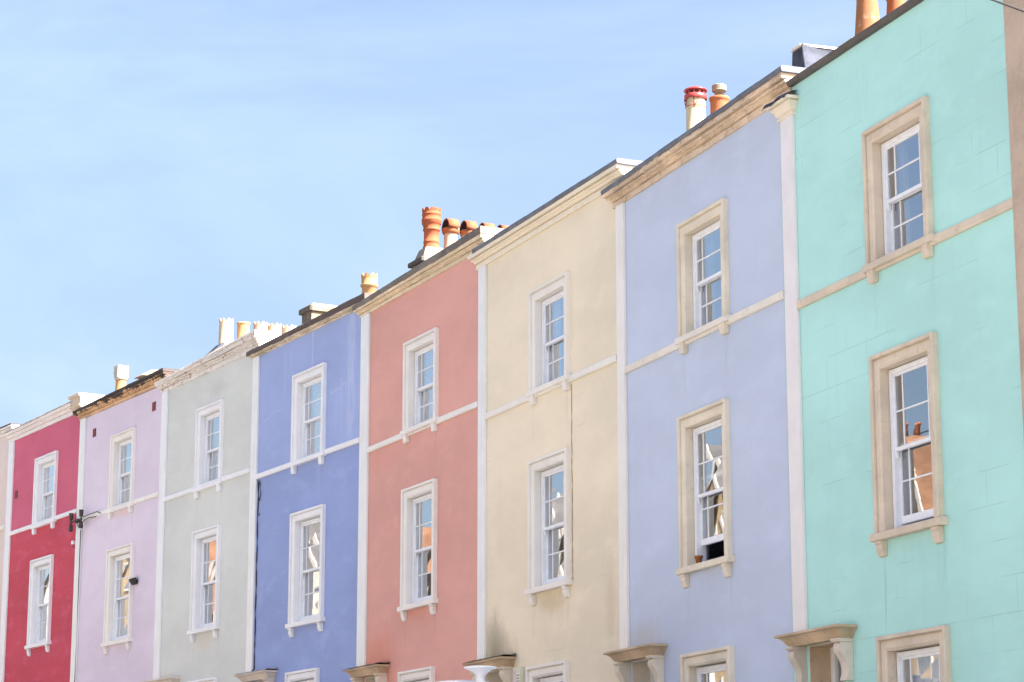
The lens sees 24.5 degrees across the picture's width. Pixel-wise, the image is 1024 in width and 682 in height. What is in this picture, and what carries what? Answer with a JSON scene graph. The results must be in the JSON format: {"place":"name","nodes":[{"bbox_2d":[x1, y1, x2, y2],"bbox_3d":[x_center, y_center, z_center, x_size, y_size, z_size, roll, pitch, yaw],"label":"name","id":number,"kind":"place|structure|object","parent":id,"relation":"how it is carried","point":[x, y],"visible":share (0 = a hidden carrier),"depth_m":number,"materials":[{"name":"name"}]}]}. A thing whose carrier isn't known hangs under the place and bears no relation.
{"place":"outdoors","nodes":[
{"label":"outdoors","id":0,"kind":"place"},
{"bbox_2d":[0,0,907,426],"label":"sky","id":1,"kind":"structure","parent":0,"point":[170,169],"materials":[{"name":"blue"}]},
{"bbox_3d":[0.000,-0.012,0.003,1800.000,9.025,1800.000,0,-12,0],"label":"ground","id":2,"kind":"structure","parent":0,"visible":0},
{"bbox_2d":[0,423,21,624],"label":"terraced house","id":3,"kind":"structure","parent":2,"relation":"on","point":[4,447],"depth_m":69.31,"materials":[{"name":"paint"}]},
{"bbox_2d":[0,392,104,681],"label":"terraced house","id":4,"kind":"structure","parent":2,"relation":"on","point":[38,574],"depth_m":66.12,"materials":[{"name":"paint"}]},
{"bbox_2d":[24,554,53,655],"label":"window","id":5,"kind":"structure","parent":4,"relation":"in","point":[41,569],"depth_m":65.87,"materials":[{"name":"paint"}]},
{"bbox_2d":[32,450,58,534],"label":"window","id":6,"kind":"structure","parent":4,"relation":"in","point":[45,466],"depth_m":66.58,"materials":[{"name":"paint"}]},
{"bbox_2d":[70,365,179,681],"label":"terraced house","id":7,"kind":"structure","parent":2,"relation":"on","point":[113,621],"depth_m":61.19,"materials":[{"name":"pink paint"}]},
{"bbox_2d":[68,509,83,531],"bbox_3d":[-11.704,4.835,63.449,0.181,0.510,0.988,7,-14,-30],"label":"cable bracket","id":8,"kind":"object","parent":7,"relation":"attached to","point":[76,521],"visible":1,"depth_m":63.38,"materials":[{"name":"black metal"}]},
{"bbox_2d":[74,530,80,681],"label":"wall cable","id":9,"kind":"object","parent":7,"relation":"attached to","point":[78,593],"depth_m":62.99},
{"bbox_2d":[101,542,134,654],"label":"window","id":10,"kind":"structure","parent":7,"relation":"in","point":[118,598],"depth_m":60.86,"materials":[{"name":"paint"}]},
{"bbox_2d":[108,427,136,519],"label":"window","id":11,"kind":"structure","parent":7,"relation":"in","point":[121,485],"depth_m":61.64,"materials":[{"name":"paint"}]},
{"bbox_2d":[129,577,137,584],"bbox_3d":[-9.558,6.058,59.565,0.217,0.191,0.232,7,-14,-30],"label":"wall light","id":12,"kind":"object","parent":7,"relation":"attached to","point":[133,581],"visible":1,"depth_m":59.49,"materials":[{"name":"black metal"}]},
{"bbox_2d":[142,318,295,681],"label":"terraced house","id":13,"kind":"structure","parent":2,"relation":"on","point":[200,623],"depth_m":56.33,"materials":[{"name":"grey paint"}]},
{"bbox_2d":[188,677,217,681],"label":"window","id":14,"kind":"structure","parent":13,"relation":"in","point":[214,679],"depth_m":54.81,"materials":[{"name":"paint"}]},
{"bbox_2d":[187,524,220,642],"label":"window","id":15,"kind":"structure","parent":13,"relation":"in","point":[206,542],"depth_m":56.04,"materials":[{"name":"paint"}]},
{"bbox_2d":[194,399,224,498],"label":"window","id":16,"kind":"structure","parent":13,"relation":"in","point":[209,429],"depth_m":56.74,"materials":[{"name":"paint"}]},
{"bbox_2d":[234,272,377,681],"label":"terraced house","id":17,"kind":"structure","parent":2,"relation":"on","point":[305,430],"depth_m":51.28,"materials":[{"name":"blue paint"}]},
{"bbox_2d":[252,480,260,670],"bbox_3d":[-5.734,5.254,53.087,0.065,4.340,0.255,8,-14,-31],"label":"wall cable","id":18,"kind":"object","parent":17,"relation":"attached to","point":[256,563],"depth_m":53.23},
{"bbox_2d":[285,668,319,681],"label":"window","id":19,"kind":"structure","parent":17,"relation":"in","point":[312,674],"depth_m":50.22,"materials":[{"name":"paint"}]},
{"bbox_2d":[285,504,325,637],"bbox_3d":[-4.311,4.952,50.695,0.367,2.695,1.886,7,-14,-28],"label":"window","id":20,"kind":"structure","parent":17,"relation":"in","point":[306,581],"depth_m":51.03,"materials":[{"name":"paint"}]},
{"bbox_2d":[290,362,326,474],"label":"window","id":21,"kind":"structure","parent":17,"relation":"in","point":[308,406],"depth_m":51.80,"materials":[{"name":"paint"}]},
{"bbox_2d":[343,206,507,681],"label":"terraced house","id":22,"kind":"structure","parent":2,"relation":"on","point":[417,541],"depth_m":46.02,"materials":[{"name":"paint"}]},
{"bbox_2d":[398,666,434,681],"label":"window","id":23,"kind":"structure","parent":22,"relation":"in","point":[425,674],"depth_m":44.95,"materials":[{"name":"paint"}]},
{"bbox_2d":[397,478,438,621],"bbox_3d":[-1.703,4.050,45.521,0.367,2.590,1.802,6,-14,-24],"label":"window","id":24,"kind":"structure","parent":22,"relation":"in","point":[419,502],"depth_m":45.86,"materials":[{"name":"paint"}]},
{"bbox_2d":[402,327,438,443],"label":"window","id":25,"kind":"structure","parent":22,"relation":"in","point":[420,402],"depth_m":46.56,"materials":[{"name":"paint"}]},
{"bbox_2d":[462,158,642,681],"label":"terraced house","id":26,"kind":"structure","parent":2,"relation":"on","point":[547,330],"depth_m":40.43,"materials":[{"name":"paint"}]},
{"bbox_2d":[513,666,523,681],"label":"alarm box","id":27,"kind":"object","parent":26,"relation":"attached to","point":[518,674],"visible":1,"depth_m":40.59,"materials":[{"name":"plastic"}]},
{"bbox_2d":[526,660,569,681],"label":"window","id":28,"kind":"structure","parent":26,"relation":"in","point":[559,671],"depth_m":39.54,"materials":[{"name":"paint"}]},
{"bbox_2d":[524,447,572,606],"bbox_3d":[0.722,3.174,40.036,0.367,2.508,1.790,5,-13,-22],"label":"window","id":29,"kind":"structure","parent":26,"relation":"in","point":[548,476],"depth_m":40.37,"materials":[{"name":"paint"}]},
{"bbox_2d":[528,271,570,405],"bbox_3d":[0.751,-0.012,40.702,0.337,2.042,1.625,5,-13,-22],"label":"window","id":30,"kind":"structure","parent":26,"relation":"in","point":[549,331],"depth_m":41.06,"materials":[{"name":"paint"}]},
{"bbox_2d":[571,384,572,579],"bbox_3d":[0.999,2.331,39.341,0.012,3.300,0.036,5,-13,-22],"label":"wall cable","id":31,"kind":"object","parent":26,"relation":"attached to","point":[572,481],"depth_m":39.34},
{"bbox_2d":[601,65,805,681],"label":"terraced house","id":32,"kind":"structure","parent":2,"relation":"on","point":[703,462],"depth_m":35.04,"materials":[{"name":"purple paint"}]},
{"bbox_2d":[676,198,729,354],"bbox_3d":[3.003,-0.930,35.200,0.450,2.024,1.635,5,-13,-20],"label":"window","id":33,"kind":"structure","parent":32,"relation":"in","point":[695,293],"depth_m":35.63,"materials":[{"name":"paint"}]},
{"bbox_2d":[675,398,734,587],"bbox_3d":[2.907,2.254,34.549,0.367,2.574,1.797,5,-13,-20],"label":"window","id":34,"kind":"structure","parent":32,"relation":"in","point":[692,427],"depth_m":34.96,"materials":[{"name":"paint"}]},
{"bbox_2d":[694,555,702,562],"bbox_3d":[2.741,3.211,34.662,0.131,0.115,0.132,5,-13,-20],"label":"flower pot","id":35,"kind":"object","parent":34,"relation":"on","point":[698,558],"visible":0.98,"depth_m":34.62,"materials":[{"name":"ceramic"}]},
{"bbox_2d":[680,646,734,681],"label":"window","id":36,"kind":"structure","parent":32,"relation":"in","point":[694,666],"depth_m":34.13,"materials":[{"name":"paint"}]},
{"bbox_2d":[762,0,1023,681],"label":"terraced house","id":37,"kind":"structure","parent":2,"relation":"on","point":[905,440],"depth_m":29.56,"materials":[{"name":"green paint"}]},
{"bbox_2d":[861,96,933,283],"bbox_3d":[5.017,-1.861,29.800,0.449,2.031,1.600,4,-13,-19],"label":"window","id":38,"kind":"structure","parent":37,"relation":"in","point":[885,163],"depth_m":30.22,"materials":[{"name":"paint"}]},
{"bbox_2d":[868,332,947,557],"bbox_3d":[4.945,1.307,29.093,0.367,2.561,1.740,4,-13,-19],"label":"window","id":39,"kind":"structure","parent":37,"relation":"in","point":[887,368],"depth_m":29.47,"materials":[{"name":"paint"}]},
{"bbox_2d":[876,625,951,681],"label":"window","id":40,"kind":"structure","parent":37,"relation":"in","point":[921,655],"depth_m":28.83,"materials":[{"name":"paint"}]},
{"bbox_2d":[991,0,1023,11],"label":"overhead wire","id":41,"kind":"object","parent":37,"relation":"attached to","point":[1008,5],"visible":1,"depth_m":22.80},
{"bbox_2d":[1003,0,1023,434],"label":"terraced house","id":42,"kind":"structure","parent":2,"relation":"on","point":[1014,32],"depth_m":27.11,"materials":[{"name":"paint"}]},
{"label":"road","id":43,"kind":"structure","parent":0,"visible":0},
{"bbox_2d":[438,665,496,681],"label":"camper van","id":44,"kind":"object","parent":43,"relation":"on","point":[480,672],"visible":1,"depth_m":33.14,"materials":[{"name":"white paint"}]}
]}

